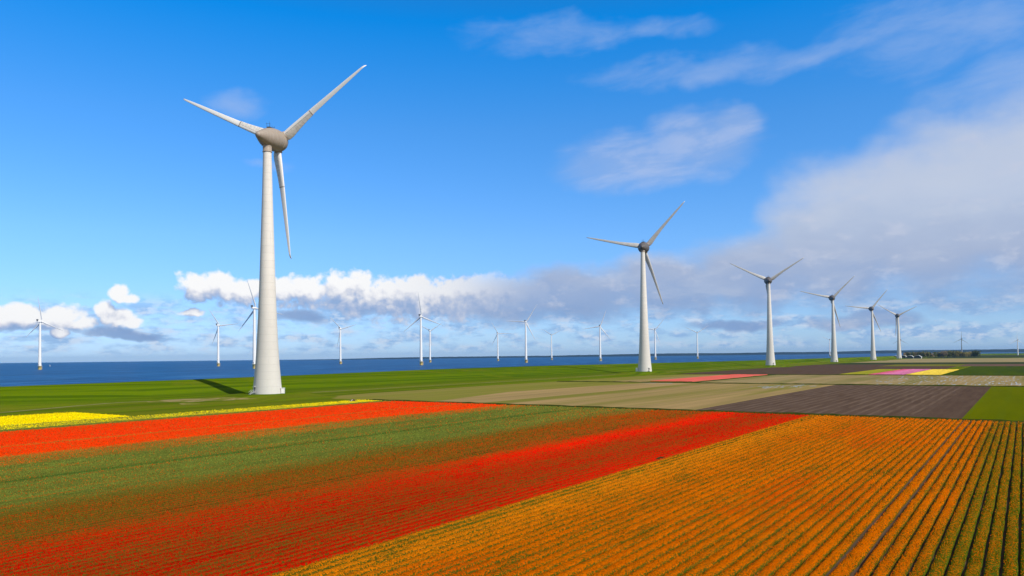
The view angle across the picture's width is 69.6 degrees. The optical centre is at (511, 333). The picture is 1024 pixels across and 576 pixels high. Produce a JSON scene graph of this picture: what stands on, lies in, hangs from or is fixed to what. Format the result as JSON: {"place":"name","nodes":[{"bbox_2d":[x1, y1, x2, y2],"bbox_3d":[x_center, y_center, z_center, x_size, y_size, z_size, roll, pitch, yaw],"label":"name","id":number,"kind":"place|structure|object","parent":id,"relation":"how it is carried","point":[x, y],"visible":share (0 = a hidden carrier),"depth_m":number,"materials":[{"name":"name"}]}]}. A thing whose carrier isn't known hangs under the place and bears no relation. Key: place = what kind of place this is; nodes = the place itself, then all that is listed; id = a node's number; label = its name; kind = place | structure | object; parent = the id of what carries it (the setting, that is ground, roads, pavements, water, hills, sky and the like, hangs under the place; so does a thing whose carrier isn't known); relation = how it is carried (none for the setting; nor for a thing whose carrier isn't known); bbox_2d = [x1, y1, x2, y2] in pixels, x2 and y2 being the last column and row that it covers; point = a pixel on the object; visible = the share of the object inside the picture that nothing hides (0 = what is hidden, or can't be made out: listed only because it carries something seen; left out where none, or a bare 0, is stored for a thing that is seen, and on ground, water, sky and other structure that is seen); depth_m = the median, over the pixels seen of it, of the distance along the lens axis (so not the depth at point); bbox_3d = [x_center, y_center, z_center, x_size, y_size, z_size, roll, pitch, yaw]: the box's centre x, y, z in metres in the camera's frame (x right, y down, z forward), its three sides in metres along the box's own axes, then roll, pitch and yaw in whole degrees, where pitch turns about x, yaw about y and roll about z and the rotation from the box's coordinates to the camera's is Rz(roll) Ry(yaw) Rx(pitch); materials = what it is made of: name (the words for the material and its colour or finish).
{"place":"outdoors","nodes":[
{"label":"outdoors","id":0,"kind":"place"},
{"bbox_2d":[0,401,149,412],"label":"track","id":1,"kind":"structure","parent":0,"point":[71,406],"depth_m":314.68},
{"bbox_2d":[0,400,808,575],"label":"red tulip field","id":2,"kind":"structure","parent":0,"point":[269,492],"depth_m":125.90,"materials":[{"name":"red plant"}]},
{"bbox_2d":[326,374,614,391],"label":"dike track","id":3,"kind":"structure","parent":0,"point":[450,384],"depth_m":522.69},
{"bbox_2d":[333,382,636,400],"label":"olive field","id":4,"kind":"structure","parent":0,"point":[438,394],"depth_m":432.42,"materials":[{"name":"green plant"}]},
{"bbox_2d":[0,353,1023,420],"bbox_3d":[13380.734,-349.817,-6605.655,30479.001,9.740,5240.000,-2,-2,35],"label":"ground","id":5,"kind":"structure","parent":0,"point":[299,389],"depth_m":434.89,"materials":[{"name":"green plant"}]},
{"bbox_2d":[179,403,200,404],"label":"gravel patch","id":6,"kind":"object","parent":5,"relation":"on","point":[189,403],"visible":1,"depth_m":330.97,"materials":[{"name":"beige gravel"}]},
{"bbox_2d":[150,397,256,401],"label":"gravel pad","id":7,"kind":"object","parent":5,"relation":"on","point":[205,399],"visible":0.99,"depth_m":355.58,"materials":[{"name":"beige gravel"}]},
{"bbox_2d":[183,65,365,394],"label":"wind turbine","id":8,"kind":"object","parent":5,"relation":"on","point":[267,377],"visible":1,"depth_m":383.07,"materials":[{"name":"metal"}]},
{"bbox_2d":[586,201,684,371],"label":"wind turbine","id":9,"kind":"object","parent":5,"relation":"on","point":[644,362],"visible":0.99,"depth_m":766.82,"materials":[{"name":"metal"}]},
{"bbox_2d":[574,374,702,380],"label":"olive strip","id":10,"kind":"object","parent":5,"relation":"on","point":[631,378],"visible":0.8,"depth_m":662.67,"materials":[{"name":"green plant"}]},
{"bbox_2d":[691,375,769,382],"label":"green crop strip","id":11,"kind":"object","parent":5,"relation":"on","point":[731,378],"visible":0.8,"depth_m":610.69,"materials":[{"name":"plant"}]},
{"bbox_2d":[730,258,802,364],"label":"wind turbine","id":12,"kind":"object","parent":5,"relation":"on","point":[770,358],"visible":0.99,"depth_m":1131.41,"materials":[{"name":"metal"}]},
{"bbox_2d":[556,381,1023,386],"bbox_3d":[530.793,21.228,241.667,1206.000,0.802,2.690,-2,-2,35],"label":"ditch bank","id":13,"kind":"structure","parent":5,"relation":"on","point":[787,383],"depth_m":483.40,"materials":[{"name":"green plant"}]},
{"bbox_2d":[801,277,852,361],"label":"wind turbine","id":14,"kind":"object","parent":5,"relation":"on","point":[834,357],"visible":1,"depth_m":1503.82,"materials":[{"name":"metal"}]},
{"bbox_2d":[708,374,1023,375],"bbox_3d":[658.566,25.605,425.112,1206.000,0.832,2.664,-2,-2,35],"label":"ditch bank","id":15,"kind":"structure","parent":5,"relation":"on","point":[877,374],"depth_m":660.26,"materials":[{"name":"green plant"}]},
{"bbox_2d":[848,289,887,359],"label":"wind turbine","id":16,"kind":"object","parent":5,"relation":"on","point":[873,351],"visible":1,"depth_m":1889.08,"materials":[{"name":"metal"}]},
{"bbox_2d":[879,305,916,357],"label":"wind turbine","id":17,"kind":"object","parent":5,"relation":"on","point":[897,315],"visible":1,"depth_m":2255.96,"materials":[{"name":"metal"}]},
{"bbox_2d":[886,364,964,365],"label":"olive strip","id":18,"kind":"object","parent":5,"relation":"on","point":[926,365],"visible":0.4,"depth_m":1144.02,"materials":[{"name":"plant"}]},
{"bbox_2d":[0,352,1023,386],"bbox_3d":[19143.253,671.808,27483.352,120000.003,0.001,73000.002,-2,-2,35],"label":"sea","id":19,"kind":"structure","parent":0,"point":[30,374],"depth_m":1455.38,"materials":[{"name":"liquid"}]},
{"bbox_2d":[25,299,62,369],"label":"sea wind turbine","id":20,"kind":"object","parent":19,"relation":"in","point":[39,353],"visible":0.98,"depth_m":1408.93,"materials":[{"name":"white paint"}]},
{"bbox_2d":[209,310,232,365],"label":"sea wind turbine","id":21,"kind":"object","parent":19,"relation":"in","point":[217,333],"visible":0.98,"depth_m":1719.54,"materials":[{"name":"white paint"}]},
{"bbox_2d":[239,280,282,368],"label":"sea wind turbine","id":22,"kind":"object","parent":19,"relation":"in","point":[253,312],"visible":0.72,"depth_m":1167.72,"materials":[{"name":"white paint"}]},
{"bbox_2d":[330,317,356,363],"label":"sea wind turbine","id":23,"kind":"object","parent":19,"relation":"in","point":[340,361],"visible":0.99,"depth_m":2021.80,"materials":[{"name":"white paint"}]},
{"bbox_2d":[405,294,442,364],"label":"sea wind turbine","id":24,"kind":"object","parent":19,"relation":"in","point":[421,361],"visible":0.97,"depth_m":1446.46,"materials":[{"name":"white paint"}]},
{"bbox_2d":[418,322,442,361],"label":"sea wind turbine","id":25,"kind":"object","parent":19,"relation":"in","point":[430,342],"visible":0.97,"depth_m":2274.66,"materials":[{"name":"white paint"}]},
{"bbox_2d":[491,322,507,360],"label":"sea wind turbine","id":26,"kind":"object","parent":19,"relation":"in","point":[497,343],"visible":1,"depth_m":2663.05,"materials":[{"name":"white paint"}]},
{"bbox_2d":[511,305,536,362],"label":"sea wind turbine","id":27,"kind":"object","parent":19,"relation":"in","point":[525,321],"visible":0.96,"depth_m":1733.23,"materials":[{"name":"white paint"}]},
{"bbox_2d":[544,330,558,359],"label":"sea wind turbine","id":28,"kind":"object","parent":19,"relation":"in","point":[551,343],"visible":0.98,"depth_m":2991.23,"materials":[{"name":"white paint"}]},
{"bbox_2d":[586,312,610,360],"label":"sea wind turbine","id":29,"kind":"object","parent":19,"relation":"in","point":[599,326],"visible":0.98,"depth_m":2022.35,"materials":[{"name":"white paint"}]},
{"bbox_2d":[650,319,663,359],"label":"sea wind turbine","id":30,"kind":"object","parent":19,"relation":"in","point":[655,357],"visible":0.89,"depth_m":2399.97,"materials":[{"name":"white paint"}]},
{"bbox_2d":[690,327,705,358],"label":"sea wind turbine","id":31,"kind":"object","parent":19,"relation":"in","point":[697,341],"visible":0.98,"depth_m":2729.19,"materials":[{"name":"white paint"}]},
{"bbox_2d":[0,0,1023,362],"label":"sky","id":32,"kind":"structure","parent":0,"point":[469,166],"materials":[{"name":"blue"}]},
{"bbox_2d":[442,383,831,409],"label":"stubble field","id":33,"kind":"structure","parent":0,"point":[693,396],"depth_m":370.51,"materials":[{"name":"beige plant"}]},
{"bbox_2d":[270,414,1023,575],"bbox_3d":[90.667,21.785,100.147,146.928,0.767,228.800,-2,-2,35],"label":"orange tulip field","id":34,"kind":"structure","parent":0,"point":[775,490],"depth_m":88.78,"materials":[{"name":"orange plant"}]},
{"bbox_2d":[0,399,381,429],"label":"yellow tulip field","id":35,"kind":"structure","parent":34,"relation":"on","point":[9,422],"depth_m":261.48,"materials":[{"name":"yellow plant"}]},
{"bbox_2d":[621,374,716,381],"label":"fallow field","id":36,"kind":"structure","parent":0,"point":[653,379],"depth_m":632.88,"materials":[{"name":"beige soil"}]},
{"bbox_2d":[317,349,1023,359],"bbox_3d":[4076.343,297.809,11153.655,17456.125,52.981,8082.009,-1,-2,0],"label":"shore","id":37,"kind":"structure","parent":0,"point":[840,352],"depth_m":12750.74,"materials":[{"name":"grass"},{"name":"green plant"}]},
{"bbox_2d":[366,399,1023,422],"bbox_3d":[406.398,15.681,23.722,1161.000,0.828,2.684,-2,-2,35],"label":"ditch bank","id":38,"kind":"structure","parent":0,"point":[879,416],"depth_m":250.76,"materials":[{"name":"green plant"}]},
{"bbox_2d":[654,374,766,381],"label":"pink tulip field","id":39,"kind":"structure","parent":0,"point":[695,379],"depth_m":612.90,"materials":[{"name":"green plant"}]},
{"bbox_2d":[681,369,875,374],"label":"dark ploughed field","id":40,"kind":"structure","parent":0,"point":[796,371],"depth_m":825.82,"materials":[{"name":"soil"}]},
{"bbox_2d":[697,385,968,416],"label":"ploughed field","id":41,"kind":"structure","parent":0,"point":[896,400],"depth_m":305.84,"materials":[{"name":"soil"}]},
{"bbox_2d":[757,364,960,368],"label":"brown field","id":42,"kind":"structure","parent":0,"point":[874,366],"depth_m":1025.78,"materials":[{"name":"soil"}]},
{"bbox_2d":[707,375,1023,385],"bbox_3d":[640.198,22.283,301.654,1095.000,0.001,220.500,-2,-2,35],"label":"wet stubble field","id":43,"kind":"structure","parent":0,"point":[862,379],"depth_m":542.40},
{"bbox_2d":[661,376,1020,387],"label":"puddles","id":44,"kind":"object","parent":43,"relation":"on","point":[914,383],"visible":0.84,"depth_m":487.71,"materials":[{"name":"grey liquid"}]},
{"bbox_2d":[844,369,899,374],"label":"budding tulip field","id":45,"kind":"structure","parent":0,"point":[873,371],"depth_m":769.20,"materials":[{"name":"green plant"}]},
{"bbox_2d":[872,369,929,374],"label":"magenta tulip field","id":46,"kind":"structure","parent":0,"point":[902,372],"depth_m":752.34,"materials":[{"name":"pink plant"}]},
{"bbox_2d":[822,362,1023,364],"bbox_3d":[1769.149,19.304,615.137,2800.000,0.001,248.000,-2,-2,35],"label":"dark field","id":47,"kind":"structure","parent":0,"point":[933,363],"depth_m":1318.74,"materials":[{"name":"brown soil"}]},
{"bbox_2d":[910,369,958,374],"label":"yellow tulip field","id":48,"kind":"structure","parent":0,"point":[935,372],"depth_m":712.60,"materials":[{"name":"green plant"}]},
{"bbox_2d":[854,358,1023,362],"bbox_3d":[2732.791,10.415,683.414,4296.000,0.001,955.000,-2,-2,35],"label":"tan field","id":49,"kind":"structure","parent":0,"point":[963,360],"depth_m":1695.92,"materials":[{"name":"beige soil"}]},
{"bbox_2d":[921,386,990,418],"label":"harrowed field","id":50,"kind":"structure","parent":0,"point":[961,404],"depth_m":279.94,"materials":[{"name":"soil"}]},
{"bbox_2d":[930,355,1023,357],"bbox_3d":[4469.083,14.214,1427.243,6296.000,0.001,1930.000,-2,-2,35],"label":"green field","id":51,"kind":"structure","parent":0,"point":[1001,356],"depth_m":2770.21,"materials":[{"name":"green plant"}]},
{"bbox_2d":[943,366,1023,374],"bbox_3d":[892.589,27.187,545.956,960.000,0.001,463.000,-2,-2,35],"label":"dark green field","id":52,"kind":"structure","parent":0,"point":[995,370],"depth_m":749.66,"materials":[{"name":"green plant"}]},
{"bbox_2d":[961,364,1023,365],"bbox_3d":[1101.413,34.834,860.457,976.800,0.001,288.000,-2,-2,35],"label":"brown field","id":53,"kind":"structure","parent":0,"point":[993,365],"depth_m":1072.57,"materials":[{"name":"red soil"}]},
{"bbox_2d":[962,387,1023,420],"bbox_3d":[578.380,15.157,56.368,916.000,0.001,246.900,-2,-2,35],"label":"wheat field","id":54,"kind":"structure","parent":0,"point":[1005,403],"depth_m":271.20,"materials":[{"name":"green plant"}]}
]}

